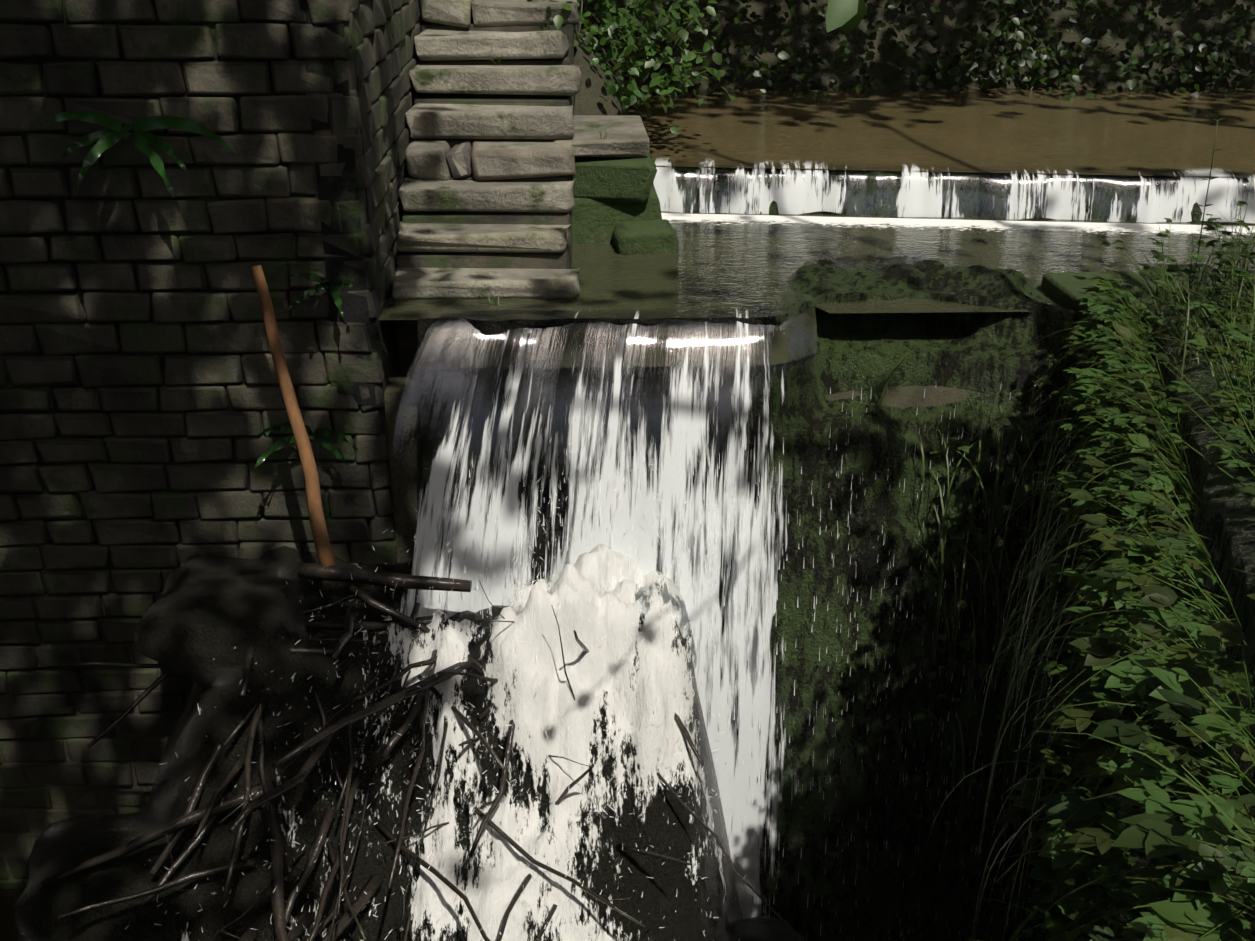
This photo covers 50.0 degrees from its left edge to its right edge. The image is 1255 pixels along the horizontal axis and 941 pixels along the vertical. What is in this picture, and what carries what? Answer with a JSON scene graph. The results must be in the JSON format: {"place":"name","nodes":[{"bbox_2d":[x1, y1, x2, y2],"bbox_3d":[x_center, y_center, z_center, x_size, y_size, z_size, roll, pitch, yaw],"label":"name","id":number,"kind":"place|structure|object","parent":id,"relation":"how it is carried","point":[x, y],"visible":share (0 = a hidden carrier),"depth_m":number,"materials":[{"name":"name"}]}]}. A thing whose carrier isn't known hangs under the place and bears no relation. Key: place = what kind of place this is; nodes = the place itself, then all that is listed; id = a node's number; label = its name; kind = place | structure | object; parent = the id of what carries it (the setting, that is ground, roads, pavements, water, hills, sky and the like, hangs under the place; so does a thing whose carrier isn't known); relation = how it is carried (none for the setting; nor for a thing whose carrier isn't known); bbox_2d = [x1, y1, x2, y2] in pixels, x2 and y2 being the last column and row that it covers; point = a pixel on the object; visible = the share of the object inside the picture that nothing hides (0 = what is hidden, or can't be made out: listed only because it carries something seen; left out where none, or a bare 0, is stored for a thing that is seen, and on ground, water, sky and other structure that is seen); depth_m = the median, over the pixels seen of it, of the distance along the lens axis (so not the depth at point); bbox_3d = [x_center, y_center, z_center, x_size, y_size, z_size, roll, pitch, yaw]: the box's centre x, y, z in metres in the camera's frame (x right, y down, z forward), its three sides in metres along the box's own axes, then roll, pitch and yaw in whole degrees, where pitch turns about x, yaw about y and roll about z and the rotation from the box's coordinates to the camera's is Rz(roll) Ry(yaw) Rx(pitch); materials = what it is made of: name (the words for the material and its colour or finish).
{"place":"outdoors","nodes":[
{"label":"outdoors","id":0,"kind":"place"},
{"bbox_2d":[0,888,24,940],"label":"pool water","id":1,"kind":"structure","parent":0,"point":[9,931],"depth_m":8.00,"materials":[{"name":"black liquid"}]},
{"bbox_2d":[298,0,421,404],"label":"stair side wall","id":2,"kind":"structure","parent":0,"point":[384,56],"depth_m":6.79,"materials":[{"name":"grey stone"}]},
{"bbox_2d":[0,0,1254,887],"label":"terrain","id":3,"kind":"structure","parent":0,"point":[405,471],"depth_m":11.65,"materials":[{"name":"green plant"}]},
{"bbox_2d":[0,0,397,888],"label":"wall","id":4,"kind":"structure","parent":3,"relation":"on","point":[142,406],"depth_m":6.78,"materials":[{"name":"stone"}]},
{"bbox_2d":[40,111,357,468],"bbox_3d":[-2.485,-0.809,6.467,2.332,1.795,0.338,-1,25,-1],"label":"harts tongue fern","id":5,"kind":"object","parent":4,"relation":"attached to","point":[139,135],"visible":0.96,"depth_m":6.21,"materials":[{"name":"green plant"}]},
{"bbox_2d":[145,546,742,940],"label":"mound","id":6,"kind":"object","parent":3,"relation":"on","point":[219,715],"visible":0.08,"depth_m":6.26,"materials":[{"name":"black soil"}]},
{"bbox_2d":[13,809,182,940],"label":"boulder","id":7,"kind":"object","parent":6,"relation":"on","point":[57,848],"visible":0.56,"depth_m":6.01,"materials":[{"name":"black stone"}]},
{"bbox_2d":[134,572,308,689],"bbox_3d":[-1.957,0.779,6.623,0.834,0.514,0.724,-1,25,-1],"label":"boulder","id":8,"kind":"object","parent":6,"relation":"on","point":[176,635],"visible":0.79,"depth_m":6.35,"materials":[{"name":"black stone"}]},
{"bbox_2d":[162,555,287,596],"bbox_3d":[-2.099,0.688,7.058,0.756,0.424,0.566,-1,25,-1],"label":"stone ledge","id":9,"kind":"object","parent":6,"relation":"on","point":[219,564],"visible":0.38,"depth_m":7.02,"materials":[{"name":"grey stone"}]},
{"bbox_2d":[38,554,805,940],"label":"branch pile","id":10,"kind":"object","parent":6,"relation":"on","point":[264,794],"visible":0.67,"depth_m":6.03,"materials":[{"name":"brown wood"}]},
{"bbox_2d":[251,265,335,566],"bbox_3d":[-1.586,-0.219,6.469,0.092,1.498,0.474,-19,31,-35],"label":"wooden pole","id":11,"kind":"object","parent":10,"relation":"on","point":[325,555],"visible":0.96,"depth_m":6.45,"materials":[{"name":"brown wood"}]},
{"bbox_2d":[181,543,725,940],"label":"white foam","id":12,"kind":"object","parent":6,"relation":"on","point":[594,675],"visible":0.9,"depth_m":6.26,"materials":[{"name":"white liquid"}]},
{"bbox_2d":[732,916,802,940],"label":"rock","id":13,"kind":"object","parent":6,"relation":"on","point":[761,928],"visible":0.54,"depth_m":6.70,"materials":[{"name":"black stone"}]},
{"bbox_2d":[393,18,573,371],"bbox_3d":[-0.821,-2.108,8.378,0.980,2.212,3.202,-1,25,-1],"label":"stair base","id":14,"kind":"object","parent":3,"relation":"on","point":[406,337],"visible":0.31,"depth_m":7.58,"materials":[{"name":"grey stone"}]},
{"bbox_2d":[392,0,581,299],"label":"stone steps","id":15,"kind":"structure","parent":14,"relation":"on","point":[428,184],"depth_m":7.73,"materials":[{"name":"beige stone"}]},
{"bbox_2d":[429,14,619,305],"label":"moss patches","id":16,"kind":"object","parent":15,"relation":"on","point":[499,60],"visible":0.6,"depth_m":7.95,"materials":[{"name":"green plant"}]},
{"bbox_2d":[125,387,1070,940],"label":"spray droplets","id":17,"kind":"object","parent":3,"relation":"on","point":[695,669],"visible":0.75,"depth_m":6.73,"materials":[{"name":"white liquid"}]},
{"bbox_2d":[570,150,678,254],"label":"mossy rocks","id":18,"kind":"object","parent":3,"relation":"on","point":[616,202],"depth_m":7.98,"materials":[{"name":"green plant"}]},
{"bbox_2d":[554,115,649,157],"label":"stone block","id":19,"kind":"structure","parent":18,"relation":"on","point":[631,140],"depth_m":7.95,"materials":[{"name":"beige stone"}]},
{"bbox_2d":[527,0,738,133],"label":"bush","id":20,"kind":"object","parent":3,"relation":"on","point":[681,66],"depth_m":9.00,"materials":[{"name":"green plant"}]},
{"bbox_2d":[417,255,1146,940],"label":"weir wall","id":21,"kind":"structure","parent":3,"relation":"on","point":[985,357],"depth_m":7.04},
{"bbox_2d":[412,307,816,368],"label":"waterfall lip","id":22,"kind":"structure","parent":21,"relation":"on","point":[779,346],"depth_m":6.77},
{"bbox_2d":[385,303,816,918],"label":"waterfall","id":23,"kind":"structure","parent":22,"relation":"hanging from","point":[681,445],"depth_m":6.79,"materials":[{"name":"white liquid"}]},
{"bbox_2d":[1040,271,1158,360],"bbox_3d":[2.497,-0.814,6.992,0.602,0.282,0.733,-1,25,-1],"label":"mossy rock","id":24,"kind":"object","parent":21,"relation":"on","point":[1053,285],"visible":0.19,"depth_m":6.98,"materials":[{"name":"stone"}]},
{"bbox_2d":[620,0,1254,100],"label":"bush foliage","id":25,"kind":"object","parent":3,"relation":"on","point":[997,67],"visible":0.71,"depth_m":11.25,"materials":[{"name":"green plant"}]},
{"bbox_2d":[672,168,1253,222],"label":"weir wall","id":26,"kind":"structure","parent":3,"relation":"on","point":[1196,213],"depth_m":8.70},
{"bbox_2d":[653,158,1254,222],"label":"weir waterfall","id":27,"kind":"structure","parent":26,"relation":"on","point":[917,196],"depth_m":8.66,"materials":[{"name":"white liquid"}]},
{"bbox_2d":[379,210,1254,319],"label":"pool water","id":28,"kind":"structure","parent":0,"point":[728,260],"depth_m":7.86,"materials":[{"name":"liquid"}]},
{"bbox_2d":[825,0,866,33],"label":"leaf","id":29,"kind":"object","parent":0,"point":[846,16],"visible":1,"depth_m":2.94,"materials":[{"name":"green plant"}]},
{"bbox_2d":[628,87,1254,177],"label":"stream water","id":30,"kind":"structure","parent":0,"point":[1148,130],"depth_m":9.95,"materials":[{"name":"brown liquid"}]},
{"bbox_2d":[877,172,1254,940],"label":"bank grass","id":31,"kind":"structure","parent":0,"point":[1061,530],"depth_m":5.03,"materials":[{"name":"green plant"}]},
{"bbox_2d":[1041,264,1254,940],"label":"bank wall","id":32,"kind":"structure","parent":0,"point":[1226,508],"depth_m":3.86,"materials":[{"name":"green plant"}]},
{"bbox_2d":[912,118,1254,940],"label":"bank herb","id":33,"kind":"object","parent":32,"relation":"on","point":[1152,828],"depth_m":2.94,"materials":[{"name":"green plant"}]}
]}

